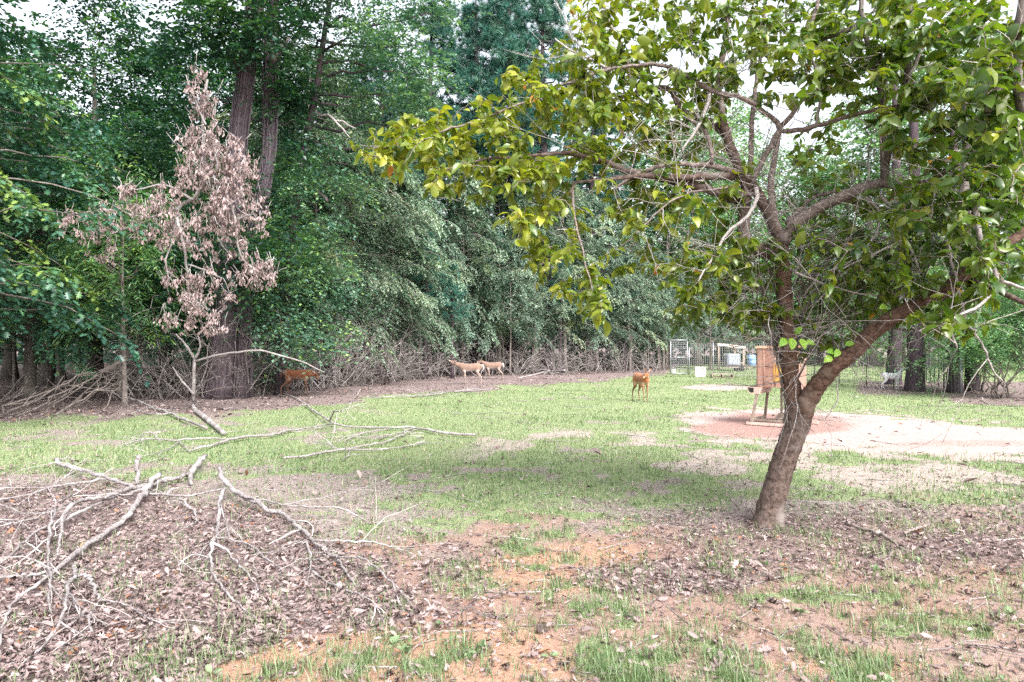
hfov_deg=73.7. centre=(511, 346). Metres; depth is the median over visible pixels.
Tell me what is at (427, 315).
sapling
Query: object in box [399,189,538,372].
thicket tree
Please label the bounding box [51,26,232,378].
broadleaf tree
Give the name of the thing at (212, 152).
dead tree
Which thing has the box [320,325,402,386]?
dead shrub
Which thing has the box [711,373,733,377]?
pallet
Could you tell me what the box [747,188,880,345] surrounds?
tree
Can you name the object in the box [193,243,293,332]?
sapling
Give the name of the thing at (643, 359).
dead shrub
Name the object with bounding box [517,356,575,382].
fallen branch
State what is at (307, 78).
broadleaf tree
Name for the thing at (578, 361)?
dead shrub
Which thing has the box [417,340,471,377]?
dead shrub
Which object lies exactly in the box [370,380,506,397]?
fallen branch
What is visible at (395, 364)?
dead shrub
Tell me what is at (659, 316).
sapling
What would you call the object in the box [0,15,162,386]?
oak tree
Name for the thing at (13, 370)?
sapling
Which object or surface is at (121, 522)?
fallen branch
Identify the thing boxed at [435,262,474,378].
pine tree
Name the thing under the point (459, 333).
sapling
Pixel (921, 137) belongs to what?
tree
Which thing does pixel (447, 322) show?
sapling
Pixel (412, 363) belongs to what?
dead shrub
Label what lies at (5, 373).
broadleaf tree
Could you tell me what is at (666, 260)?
thicket tree
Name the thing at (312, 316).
sapling
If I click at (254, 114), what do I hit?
thicket tree
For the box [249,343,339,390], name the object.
dead shrub
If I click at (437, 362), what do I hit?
dead shrub
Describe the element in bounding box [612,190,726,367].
thicket tree
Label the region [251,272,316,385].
sapling
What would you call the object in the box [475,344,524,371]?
dead shrub
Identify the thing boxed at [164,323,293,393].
dead shrub
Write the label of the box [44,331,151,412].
heaped branch
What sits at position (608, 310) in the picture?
sapling
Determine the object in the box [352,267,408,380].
sapling
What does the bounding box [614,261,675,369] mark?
sapling
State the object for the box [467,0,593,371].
pine tree
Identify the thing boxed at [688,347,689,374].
gate post
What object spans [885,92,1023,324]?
tree
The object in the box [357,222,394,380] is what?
pine tree
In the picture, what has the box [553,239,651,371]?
thicket tree
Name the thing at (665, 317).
sapling
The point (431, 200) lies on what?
thicket tree
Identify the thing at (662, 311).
thicket tree
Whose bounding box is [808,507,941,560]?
fallen branch
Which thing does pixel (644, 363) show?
dead shrub
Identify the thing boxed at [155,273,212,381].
sapling
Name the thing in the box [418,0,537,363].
pine tree
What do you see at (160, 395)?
dead shrub
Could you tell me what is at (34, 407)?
heaped branch
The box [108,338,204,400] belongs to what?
dead shrub
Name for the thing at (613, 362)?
dead shrub
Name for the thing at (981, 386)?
leafy shrub
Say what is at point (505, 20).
pine tree
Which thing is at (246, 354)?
dead shrub
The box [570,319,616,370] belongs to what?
sapling
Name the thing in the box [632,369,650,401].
deer
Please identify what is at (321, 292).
pine tree
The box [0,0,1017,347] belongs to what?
sky
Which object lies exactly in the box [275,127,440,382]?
thicket tree
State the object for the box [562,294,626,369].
sapling
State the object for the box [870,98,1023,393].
shade tree
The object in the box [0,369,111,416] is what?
heaped branch
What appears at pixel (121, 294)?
hickory tree
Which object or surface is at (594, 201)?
thicket tree
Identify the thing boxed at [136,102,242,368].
broadleaf tree
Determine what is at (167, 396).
dead shrub
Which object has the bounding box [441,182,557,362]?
thicket tree
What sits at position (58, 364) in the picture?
sapling
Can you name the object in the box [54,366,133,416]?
heaped branch
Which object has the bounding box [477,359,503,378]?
deer
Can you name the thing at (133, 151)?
broadleaf tree
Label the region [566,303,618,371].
sapling
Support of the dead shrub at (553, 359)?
on the ground at (728, 424)
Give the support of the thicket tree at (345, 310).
on the ground at (728, 424)
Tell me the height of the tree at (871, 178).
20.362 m
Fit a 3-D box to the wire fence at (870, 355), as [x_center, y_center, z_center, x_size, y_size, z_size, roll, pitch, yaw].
[14.143,0.925,28.576,0.216,1.550,11.495,0,0,-10]
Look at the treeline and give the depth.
84.01 m
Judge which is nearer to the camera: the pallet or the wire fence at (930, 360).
the wire fence at (930, 360)
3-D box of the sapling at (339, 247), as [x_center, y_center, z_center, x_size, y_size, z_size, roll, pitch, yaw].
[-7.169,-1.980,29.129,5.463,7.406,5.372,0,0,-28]
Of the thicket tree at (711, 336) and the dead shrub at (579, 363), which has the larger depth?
the thicket tree at (711, 336)
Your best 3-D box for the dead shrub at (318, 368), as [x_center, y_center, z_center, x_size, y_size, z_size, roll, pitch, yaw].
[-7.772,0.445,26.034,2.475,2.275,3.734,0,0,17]
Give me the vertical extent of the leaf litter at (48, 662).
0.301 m
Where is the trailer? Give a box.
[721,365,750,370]
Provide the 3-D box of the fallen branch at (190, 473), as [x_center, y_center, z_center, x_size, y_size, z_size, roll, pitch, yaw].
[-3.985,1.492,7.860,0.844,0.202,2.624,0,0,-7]
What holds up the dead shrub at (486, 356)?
on the ground at (728, 424)
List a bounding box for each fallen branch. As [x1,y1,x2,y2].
[0,443,147,568]
[0,472,276,668]
[93,407,337,457]
[99,375,207,428]
[113,454,207,501]
[134,454,141,484]
[148,485,310,616]
[172,334,324,434]
[217,465,474,666]
[275,389,475,443]
[283,419,451,459]
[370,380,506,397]
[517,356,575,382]
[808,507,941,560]
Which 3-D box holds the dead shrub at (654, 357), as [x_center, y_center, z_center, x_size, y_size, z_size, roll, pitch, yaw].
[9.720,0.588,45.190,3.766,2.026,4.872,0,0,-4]
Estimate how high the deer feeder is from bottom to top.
1.590 m
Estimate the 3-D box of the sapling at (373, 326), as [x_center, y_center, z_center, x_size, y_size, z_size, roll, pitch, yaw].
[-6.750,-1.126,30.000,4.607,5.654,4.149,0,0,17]
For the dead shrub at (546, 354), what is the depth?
39.15 m
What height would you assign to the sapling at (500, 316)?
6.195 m
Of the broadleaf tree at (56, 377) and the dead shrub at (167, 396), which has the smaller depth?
the dead shrub at (167, 396)
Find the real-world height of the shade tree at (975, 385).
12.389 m
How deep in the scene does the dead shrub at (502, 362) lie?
37.89 m
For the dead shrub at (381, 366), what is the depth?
29.76 m
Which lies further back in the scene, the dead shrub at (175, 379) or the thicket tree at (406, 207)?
the thicket tree at (406, 207)
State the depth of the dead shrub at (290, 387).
24.84 m
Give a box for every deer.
[280,369,319,394]
[448,360,483,383]
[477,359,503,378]
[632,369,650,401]
[880,366,903,389]
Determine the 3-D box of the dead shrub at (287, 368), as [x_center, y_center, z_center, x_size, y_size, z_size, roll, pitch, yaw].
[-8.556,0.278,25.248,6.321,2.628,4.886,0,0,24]
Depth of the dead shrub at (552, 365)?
38.03 m
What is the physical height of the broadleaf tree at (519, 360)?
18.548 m
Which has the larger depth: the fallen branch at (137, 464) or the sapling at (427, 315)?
the sapling at (427, 315)
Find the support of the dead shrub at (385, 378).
on the ground at (728, 424)
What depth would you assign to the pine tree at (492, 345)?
39.88 m
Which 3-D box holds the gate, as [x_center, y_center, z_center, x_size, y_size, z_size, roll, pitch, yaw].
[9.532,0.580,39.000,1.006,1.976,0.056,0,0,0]
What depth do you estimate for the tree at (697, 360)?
56.73 m
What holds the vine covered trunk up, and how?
on the ground at (728, 424)
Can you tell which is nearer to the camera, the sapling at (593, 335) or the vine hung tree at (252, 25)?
the vine hung tree at (252, 25)
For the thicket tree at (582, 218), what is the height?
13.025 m
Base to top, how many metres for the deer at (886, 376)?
0.871 m
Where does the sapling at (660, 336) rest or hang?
on the ground at (728, 424)
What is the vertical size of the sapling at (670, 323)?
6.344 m
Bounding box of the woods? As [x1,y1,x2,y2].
[0,84,672,365]
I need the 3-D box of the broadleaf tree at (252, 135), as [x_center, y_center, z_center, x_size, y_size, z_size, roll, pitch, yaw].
[-12.955,-6.941,38.287,11.216,17.254,10.631,0,0,40]
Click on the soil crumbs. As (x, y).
(575, 620)
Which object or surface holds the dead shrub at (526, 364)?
on the ground at (728, 424)
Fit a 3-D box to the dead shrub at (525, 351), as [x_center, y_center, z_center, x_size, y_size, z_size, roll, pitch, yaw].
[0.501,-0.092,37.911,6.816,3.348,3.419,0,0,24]
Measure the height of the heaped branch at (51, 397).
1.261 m
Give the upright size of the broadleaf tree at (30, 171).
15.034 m
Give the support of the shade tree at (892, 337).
on the ground at (728, 424)
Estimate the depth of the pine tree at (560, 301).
40.42 m
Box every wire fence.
[690,342,770,376]
[806,351,959,391]
[926,352,945,387]
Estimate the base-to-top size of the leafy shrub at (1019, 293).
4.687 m
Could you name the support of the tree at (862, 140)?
on the ground at (728, 424)
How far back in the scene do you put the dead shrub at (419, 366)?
34.21 m
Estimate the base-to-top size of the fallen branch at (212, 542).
0.531 m
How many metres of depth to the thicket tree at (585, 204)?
41.12 m
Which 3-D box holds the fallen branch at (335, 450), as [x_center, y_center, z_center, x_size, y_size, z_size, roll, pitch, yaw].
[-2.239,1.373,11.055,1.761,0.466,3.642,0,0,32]
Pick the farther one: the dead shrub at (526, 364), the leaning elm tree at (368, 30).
the dead shrub at (526, 364)
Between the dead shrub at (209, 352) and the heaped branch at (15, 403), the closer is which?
the heaped branch at (15, 403)
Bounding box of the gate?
[670,340,687,373]
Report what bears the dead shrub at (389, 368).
on the ground at (728, 424)
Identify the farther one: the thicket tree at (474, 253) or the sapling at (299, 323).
the thicket tree at (474, 253)
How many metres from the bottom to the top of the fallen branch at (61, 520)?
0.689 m
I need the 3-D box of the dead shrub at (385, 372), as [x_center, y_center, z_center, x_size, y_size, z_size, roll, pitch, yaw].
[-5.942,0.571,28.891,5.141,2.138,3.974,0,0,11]
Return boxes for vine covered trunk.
[233,0,289,398]
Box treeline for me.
[623,201,1013,360]
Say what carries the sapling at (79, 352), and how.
on the ground at (728, 424)
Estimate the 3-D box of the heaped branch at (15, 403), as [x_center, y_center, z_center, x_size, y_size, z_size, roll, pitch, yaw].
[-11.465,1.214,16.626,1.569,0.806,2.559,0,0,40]
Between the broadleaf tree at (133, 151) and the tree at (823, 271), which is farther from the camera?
the tree at (823, 271)
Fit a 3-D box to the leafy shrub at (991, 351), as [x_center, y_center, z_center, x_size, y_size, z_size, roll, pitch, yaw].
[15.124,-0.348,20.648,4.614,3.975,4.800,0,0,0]
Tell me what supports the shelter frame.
on the ground at (728, 424)
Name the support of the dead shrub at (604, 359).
on the ground at (728, 424)
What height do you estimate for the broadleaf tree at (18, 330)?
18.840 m
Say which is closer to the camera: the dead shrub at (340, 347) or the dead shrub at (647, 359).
the dead shrub at (340, 347)
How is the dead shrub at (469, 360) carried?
on the ground at (728, 424)
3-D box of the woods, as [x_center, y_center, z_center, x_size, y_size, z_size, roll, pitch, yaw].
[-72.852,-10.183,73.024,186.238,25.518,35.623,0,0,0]
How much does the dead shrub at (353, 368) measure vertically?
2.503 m
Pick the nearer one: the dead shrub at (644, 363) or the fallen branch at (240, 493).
the fallen branch at (240, 493)
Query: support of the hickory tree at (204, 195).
on the ground at (728, 424)
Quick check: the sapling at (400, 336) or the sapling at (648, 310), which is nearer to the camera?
the sapling at (400, 336)
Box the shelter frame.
[710,343,745,370]
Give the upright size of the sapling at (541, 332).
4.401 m
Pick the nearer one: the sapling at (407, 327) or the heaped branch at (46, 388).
the heaped branch at (46, 388)
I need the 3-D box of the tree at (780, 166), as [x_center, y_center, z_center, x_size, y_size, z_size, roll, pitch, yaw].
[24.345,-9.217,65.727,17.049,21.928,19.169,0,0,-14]
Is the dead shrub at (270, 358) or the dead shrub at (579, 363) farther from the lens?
the dead shrub at (579, 363)
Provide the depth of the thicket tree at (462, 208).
37.87 m
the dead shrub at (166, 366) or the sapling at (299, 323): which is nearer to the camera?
the dead shrub at (166, 366)
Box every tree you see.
[0,0,54,278]
[0,0,87,289]
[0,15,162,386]
[0,30,79,379]
[0,64,158,351]
[0,67,213,385]
[0,161,158,401]
[1,0,230,382]
[1,140,215,397]
[1,151,128,385]
[18,107,110,370]
[20,189,207,405]
[34,99,215,389]
[49,132,212,392]
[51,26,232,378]
[78,82,202,368]
[90,0,369,399]
[110,142,325,388]
[130,34,314,340]
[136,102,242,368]
[174,98,377,383]
[180,0,492,395]
[191,180,360,352]
[193,62,388,367]
[200,28,413,357]
[248,43,415,373]
[251,74,448,380]
[252,116,402,382]
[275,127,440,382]
[294,229,349,384]
[331,70,378,368]
[336,28,429,375]
[342,168,482,376]
[343,96,469,365]
[344,164,465,380]
[348,0,1023,529]
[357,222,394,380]
[370,96,509,371]
[371,0,494,370]
[372,221,495,375]
[395,153,519,365]
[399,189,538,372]
[409,229,452,378]
[416,195,527,374]
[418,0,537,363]
[433,0,574,371]
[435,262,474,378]
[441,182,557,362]
[446,233,557,374]
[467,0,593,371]
[470,232,514,373]
[474,191,592,373]
[481,49,564,216]
[481,157,586,365]
[501,181,612,338]
[506,176,624,372]
[520,189,662,369]
[530,177,614,363]
[543,254,582,373]
[549,68,651,366]
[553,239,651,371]
[569,207,675,368]
[583,113,766,363]
[587,105,805,365]
[587,224,680,370]
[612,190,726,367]
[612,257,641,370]
[615,251,708,368]
[648,150,796,361]
[653,87,839,353]
[678,135,876,345]
[679,282,743,353]
[723,285,769,366]
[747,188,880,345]
[751,170,887,362]
[760,146,907,363]
[765,93,984,365]
[793,48,1023,364]
[802,79,990,361]
[812,84,933,384]
[827,81,993,391]
[848,9,1023,366]
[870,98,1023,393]
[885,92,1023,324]
[920,92,1023,362]
[932,102,1023,391]
[985,158,1023,331]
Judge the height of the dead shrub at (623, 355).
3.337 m
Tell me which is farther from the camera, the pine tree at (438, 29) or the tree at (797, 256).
the tree at (797, 256)
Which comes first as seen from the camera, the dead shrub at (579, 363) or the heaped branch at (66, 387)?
the heaped branch at (66, 387)
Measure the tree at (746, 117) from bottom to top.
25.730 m
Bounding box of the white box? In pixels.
[695,367,705,376]
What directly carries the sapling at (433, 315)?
on the ground at (728, 424)
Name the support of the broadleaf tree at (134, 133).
on the ground at (728, 424)
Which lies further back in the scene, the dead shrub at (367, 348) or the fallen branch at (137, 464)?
the dead shrub at (367, 348)
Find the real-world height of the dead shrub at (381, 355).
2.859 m
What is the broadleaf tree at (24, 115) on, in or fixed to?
on the ground at (728, 424)
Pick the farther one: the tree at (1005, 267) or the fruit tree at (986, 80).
the tree at (1005, 267)
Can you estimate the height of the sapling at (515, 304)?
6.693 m
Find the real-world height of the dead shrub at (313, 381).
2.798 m
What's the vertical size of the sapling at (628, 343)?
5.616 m
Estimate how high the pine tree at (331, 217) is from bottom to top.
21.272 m
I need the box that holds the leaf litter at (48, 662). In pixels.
[0,364,1023,681]
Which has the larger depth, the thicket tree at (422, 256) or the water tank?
the water tank
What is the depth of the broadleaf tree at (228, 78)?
35.36 m
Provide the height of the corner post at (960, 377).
1.575 m
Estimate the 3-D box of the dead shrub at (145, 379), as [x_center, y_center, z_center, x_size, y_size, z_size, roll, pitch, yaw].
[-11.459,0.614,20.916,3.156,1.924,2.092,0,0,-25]
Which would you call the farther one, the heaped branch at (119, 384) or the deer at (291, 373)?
the deer at (291, 373)
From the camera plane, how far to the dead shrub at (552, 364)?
38.46 m
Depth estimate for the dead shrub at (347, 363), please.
27.22 m
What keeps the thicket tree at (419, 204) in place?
on the ground at (728, 424)
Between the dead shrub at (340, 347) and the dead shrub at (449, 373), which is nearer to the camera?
the dead shrub at (340, 347)
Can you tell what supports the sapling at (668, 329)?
on the ground at (728, 424)
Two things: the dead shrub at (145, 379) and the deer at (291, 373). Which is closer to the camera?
the dead shrub at (145, 379)
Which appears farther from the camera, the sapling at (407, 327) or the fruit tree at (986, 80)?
the sapling at (407, 327)
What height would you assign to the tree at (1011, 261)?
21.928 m
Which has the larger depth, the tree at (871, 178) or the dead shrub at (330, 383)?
the tree at (871, 178)
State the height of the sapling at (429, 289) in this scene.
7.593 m
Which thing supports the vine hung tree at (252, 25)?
on the ground at (728, 424)
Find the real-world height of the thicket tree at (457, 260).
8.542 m
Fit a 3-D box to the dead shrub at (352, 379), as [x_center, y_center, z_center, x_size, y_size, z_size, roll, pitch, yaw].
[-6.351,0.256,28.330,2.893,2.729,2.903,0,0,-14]
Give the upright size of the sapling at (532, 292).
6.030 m
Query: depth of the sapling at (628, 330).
46.39 m
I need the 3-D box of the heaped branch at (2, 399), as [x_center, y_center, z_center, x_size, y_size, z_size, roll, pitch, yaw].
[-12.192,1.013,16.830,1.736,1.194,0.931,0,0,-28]
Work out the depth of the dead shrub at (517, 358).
37.46 m
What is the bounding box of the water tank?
[725,353,739,364]
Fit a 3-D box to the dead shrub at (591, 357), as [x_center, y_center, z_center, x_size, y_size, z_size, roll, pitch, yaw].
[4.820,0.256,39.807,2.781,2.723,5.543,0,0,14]
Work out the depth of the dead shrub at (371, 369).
28.17 m
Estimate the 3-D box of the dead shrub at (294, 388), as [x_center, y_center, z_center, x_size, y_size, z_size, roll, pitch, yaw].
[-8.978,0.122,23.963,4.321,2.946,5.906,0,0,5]
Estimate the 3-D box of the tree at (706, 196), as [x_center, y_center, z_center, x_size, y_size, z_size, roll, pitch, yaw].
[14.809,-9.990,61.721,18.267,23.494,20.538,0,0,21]
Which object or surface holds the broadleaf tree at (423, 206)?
on the ground at (728, 424)
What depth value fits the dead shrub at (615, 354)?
41.80 m
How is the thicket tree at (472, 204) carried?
on the ground at (728, 424)
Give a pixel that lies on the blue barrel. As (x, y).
(751, 360)
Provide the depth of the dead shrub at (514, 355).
38.33 m
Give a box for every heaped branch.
[0,364,51,402]
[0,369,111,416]
[0,375,55,389]
[0,379,99,414]
[0,383,91,415]
[5,371,73,407]
[14,361,124,416]
[20,380,69,399]
[31,337,151,414]
[39,359,118,400]
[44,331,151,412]
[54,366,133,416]
[59,321,146,410]
[75,346,152,407]
[85,342,154,399]
[95,354,141,412]
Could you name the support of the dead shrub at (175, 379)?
on the ground at (728, 424)
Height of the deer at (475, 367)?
1.048 m
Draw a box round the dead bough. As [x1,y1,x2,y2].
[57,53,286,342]
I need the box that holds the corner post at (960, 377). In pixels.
[959,350,961,393]
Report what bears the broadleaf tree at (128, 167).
on the ground at (728, 424)
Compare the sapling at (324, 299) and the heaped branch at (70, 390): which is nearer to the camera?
the heaped branch at (70, 390)
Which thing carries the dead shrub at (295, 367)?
on the ground at (728, 424)
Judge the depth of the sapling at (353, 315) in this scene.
27.83 m
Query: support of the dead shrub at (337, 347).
on the ground at (728, 424)
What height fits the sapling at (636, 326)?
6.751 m
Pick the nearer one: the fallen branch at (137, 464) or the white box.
the fallen branch at (137, 464)
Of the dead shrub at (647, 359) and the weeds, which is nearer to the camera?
the weeds
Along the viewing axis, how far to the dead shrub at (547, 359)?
39.01 m
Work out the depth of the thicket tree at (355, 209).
27.41 m
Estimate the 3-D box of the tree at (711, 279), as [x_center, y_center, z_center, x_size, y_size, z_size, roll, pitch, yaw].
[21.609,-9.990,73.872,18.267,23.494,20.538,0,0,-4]
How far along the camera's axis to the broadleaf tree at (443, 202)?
54.27 m
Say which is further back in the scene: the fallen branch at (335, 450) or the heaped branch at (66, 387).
the heaped branch at (66, 387)
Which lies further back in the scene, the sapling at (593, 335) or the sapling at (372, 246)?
the sapling at (593, 335)
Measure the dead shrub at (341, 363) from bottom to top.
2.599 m
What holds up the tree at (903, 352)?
on the ground at (728, 424)
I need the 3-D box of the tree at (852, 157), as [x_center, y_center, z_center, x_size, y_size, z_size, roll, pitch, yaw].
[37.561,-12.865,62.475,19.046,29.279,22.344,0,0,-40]
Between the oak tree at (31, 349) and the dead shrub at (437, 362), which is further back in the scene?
the dead shrub at (437, 362)
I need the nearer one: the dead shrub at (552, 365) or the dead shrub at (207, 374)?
the dead shrub at (207, 374)
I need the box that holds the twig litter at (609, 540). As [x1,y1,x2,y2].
[1,388,1023,681]
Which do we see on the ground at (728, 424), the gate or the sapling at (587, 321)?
the sapling at (587, 321)
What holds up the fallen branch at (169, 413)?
on the ground at (728, 424)
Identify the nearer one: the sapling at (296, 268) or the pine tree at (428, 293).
the sapling at (296, 268)
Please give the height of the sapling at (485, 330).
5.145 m
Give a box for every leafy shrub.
[928,310,1023,391]
[930,283,1023,398]
[969,250,1023,378]
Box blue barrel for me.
[748,355,755,365]
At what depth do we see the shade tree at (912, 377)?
24.35 m
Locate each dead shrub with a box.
[75,331,260,401]
[93,343,192,398]
[94,288,230,398]
[97,333,186,398]
[98,334,279,405]
[102,325,262,396]
[106,340,202,406]
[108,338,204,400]
[132,347,244,399]
[133,307,325,398]
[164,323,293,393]
[170,328,350,391]
[174,350,240,398]
[180,286,310,392]
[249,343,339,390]
[250,316,338,395]
[252,310,390,389]
[252,314,358,390]
[253,307,389,387]
[253,320,421,389]
[256,302,337,387]
[256,336,323,389]
[264,338,329,388]
[265,322,350,392]
[269,345,348,387]
[284,324,387,391]
[286,322,371,388]
[314,288,426,385]
[315,325,456,386]
[316,348,439,386]
[318,329,369,387]
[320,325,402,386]
[322,338,433,383]
[324,331,387,388]
[325,350,412,385]
[335,335,390,385]
[347,335,425,383]
[359,320,428,382]
[359,334,459,384]
[371,334,490,378]
[372,325,431,380]
[376,338,444,378]
[396,343,424,380]
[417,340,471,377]
[422,339,467,371]
[422,342,467,374]
[431,344,487,375]
[432,343,517,375]
[465,333,567,372]
[466,319,573,374]
[472,348,532,374]
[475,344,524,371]
[497,342,589,374]
[500,334,601,373]
[501,338,539,374]
[505,340,589,374]
[512,338,596,375]
[513,341,548,375]
[514,346,588,374]
[533,341,617,374]
[550,337,607,372]
[562,343,605,373]
[564,334,644,371]
[574,336,610,373]
[585,329,639,372]
[602,346,628,372]
[604,328,652,372]
[617,343,655,372]
[626,346,661,372]
[631,341,660,371]
[633,345,677,369]
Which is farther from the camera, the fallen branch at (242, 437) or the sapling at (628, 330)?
the sapling at (628, 330)
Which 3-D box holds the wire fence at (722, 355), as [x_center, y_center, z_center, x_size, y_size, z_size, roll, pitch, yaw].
[12.062,0.725,36.839,1.117,1.950,5.531,0,0,-32]
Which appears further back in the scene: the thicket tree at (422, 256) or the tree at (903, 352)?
the tree at (903, 352)
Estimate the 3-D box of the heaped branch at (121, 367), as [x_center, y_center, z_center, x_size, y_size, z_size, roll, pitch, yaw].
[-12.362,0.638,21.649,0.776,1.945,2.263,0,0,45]
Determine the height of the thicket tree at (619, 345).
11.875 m
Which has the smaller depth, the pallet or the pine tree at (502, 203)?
the pallet
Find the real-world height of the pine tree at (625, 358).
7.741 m
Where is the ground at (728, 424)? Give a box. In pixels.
[0,348,1023,681]
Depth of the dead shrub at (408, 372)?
29.04 m
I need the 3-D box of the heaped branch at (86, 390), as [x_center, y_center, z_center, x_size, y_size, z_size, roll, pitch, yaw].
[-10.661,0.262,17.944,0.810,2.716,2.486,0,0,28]
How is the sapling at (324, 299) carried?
on the ground at (728, 424)
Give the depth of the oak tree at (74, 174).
19.74 m
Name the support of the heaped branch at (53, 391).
on the ground at (728, 424)
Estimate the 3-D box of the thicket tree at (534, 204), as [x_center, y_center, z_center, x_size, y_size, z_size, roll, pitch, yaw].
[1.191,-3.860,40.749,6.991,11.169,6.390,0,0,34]
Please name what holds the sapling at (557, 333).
on the ground at (728, 424)
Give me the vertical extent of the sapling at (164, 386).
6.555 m
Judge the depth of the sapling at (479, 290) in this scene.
39.40 m
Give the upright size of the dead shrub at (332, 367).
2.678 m
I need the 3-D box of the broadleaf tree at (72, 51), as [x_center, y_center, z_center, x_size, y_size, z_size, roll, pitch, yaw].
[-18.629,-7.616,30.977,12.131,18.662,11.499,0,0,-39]
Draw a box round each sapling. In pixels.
[0,199,98,393]
[4,209,127,388]
[37,254,103,382]
[70,220,216,389]
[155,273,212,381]
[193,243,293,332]
[238,192,365,333]
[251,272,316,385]
[253,263,355,385]
[255,234,375,385]
[260,268,359,383]
[260,269,336,383]
[295,213,402,376]
[302,246,387,382]
[322,204,418,376]
[336,259,420,382]
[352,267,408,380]
[367,261,409,329]
[372,270,445,379]
[374,229,472,376]
[380,287,447,379]
[381,284,437,379]
[396,262,462,346]
[399,278,478,376]
[432,291,485,375]
[449,242,511,373]
[458,290,508,374]
[466,258,562,374]
[468,255,546,373]
[477,272,528,373]
[504,272,576,373]
[514,304,565,372]
[538,312,584,350]
[556,250,625,369]
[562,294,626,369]
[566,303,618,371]
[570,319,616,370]
[575,311,613,350]
[577,262,631,369]
[607,299,655,344]
[608,251,669,371]
[608,302,649,369]
[611,274,661,369]
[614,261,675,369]
[622,294,671,369]
[640,288,704,368]
[641,275,691,369]
[642,312,680,369]
[647,298,699,368]
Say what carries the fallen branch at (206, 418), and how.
on the ground at (728, 424)
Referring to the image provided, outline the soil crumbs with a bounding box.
[65,444,1022,681]
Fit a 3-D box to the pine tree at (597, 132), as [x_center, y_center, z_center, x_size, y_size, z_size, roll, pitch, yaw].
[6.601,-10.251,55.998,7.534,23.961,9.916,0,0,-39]
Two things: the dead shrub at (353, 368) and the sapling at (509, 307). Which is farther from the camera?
the sapling at (509, 307)
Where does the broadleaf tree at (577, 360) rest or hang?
on the ground at (728, 424)
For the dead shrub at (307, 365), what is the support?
on the ground at (728, 424)
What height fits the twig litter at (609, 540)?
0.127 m
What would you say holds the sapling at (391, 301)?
on the ground at (728, 424)
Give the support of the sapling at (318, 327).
on the ground at (728, 424)
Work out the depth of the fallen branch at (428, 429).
12.41 m
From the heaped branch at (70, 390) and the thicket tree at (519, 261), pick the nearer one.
the heaped branch at (70, 390)
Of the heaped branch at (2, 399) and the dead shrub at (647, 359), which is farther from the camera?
the dead shrub at (647, 359)
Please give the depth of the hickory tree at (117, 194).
20.86 m
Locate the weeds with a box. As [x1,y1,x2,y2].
[33,465,1023,681]
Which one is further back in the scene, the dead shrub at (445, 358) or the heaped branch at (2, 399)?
the dead shrub at (445, 358)
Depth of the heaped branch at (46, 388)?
19.04 m
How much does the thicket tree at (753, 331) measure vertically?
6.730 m
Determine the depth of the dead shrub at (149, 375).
20.16 m
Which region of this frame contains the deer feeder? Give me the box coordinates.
[746,346,818,426]
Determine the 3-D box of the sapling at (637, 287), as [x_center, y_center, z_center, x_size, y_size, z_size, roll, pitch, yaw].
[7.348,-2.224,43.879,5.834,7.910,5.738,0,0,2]
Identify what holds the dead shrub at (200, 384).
on the ground at (728, 424)
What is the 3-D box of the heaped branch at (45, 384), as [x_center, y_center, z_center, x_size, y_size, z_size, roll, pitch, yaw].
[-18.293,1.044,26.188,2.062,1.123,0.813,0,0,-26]
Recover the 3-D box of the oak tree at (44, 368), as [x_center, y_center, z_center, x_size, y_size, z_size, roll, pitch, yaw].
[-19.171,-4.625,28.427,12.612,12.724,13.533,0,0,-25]
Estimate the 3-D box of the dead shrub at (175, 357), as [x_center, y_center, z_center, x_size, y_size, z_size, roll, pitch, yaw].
[-9.611,-0.040,20.811,3.326,3.257,6.631,0,0,-3]
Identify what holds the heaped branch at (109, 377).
on the ground at (728, 424)
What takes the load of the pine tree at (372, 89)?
on the ground at (728, 424)

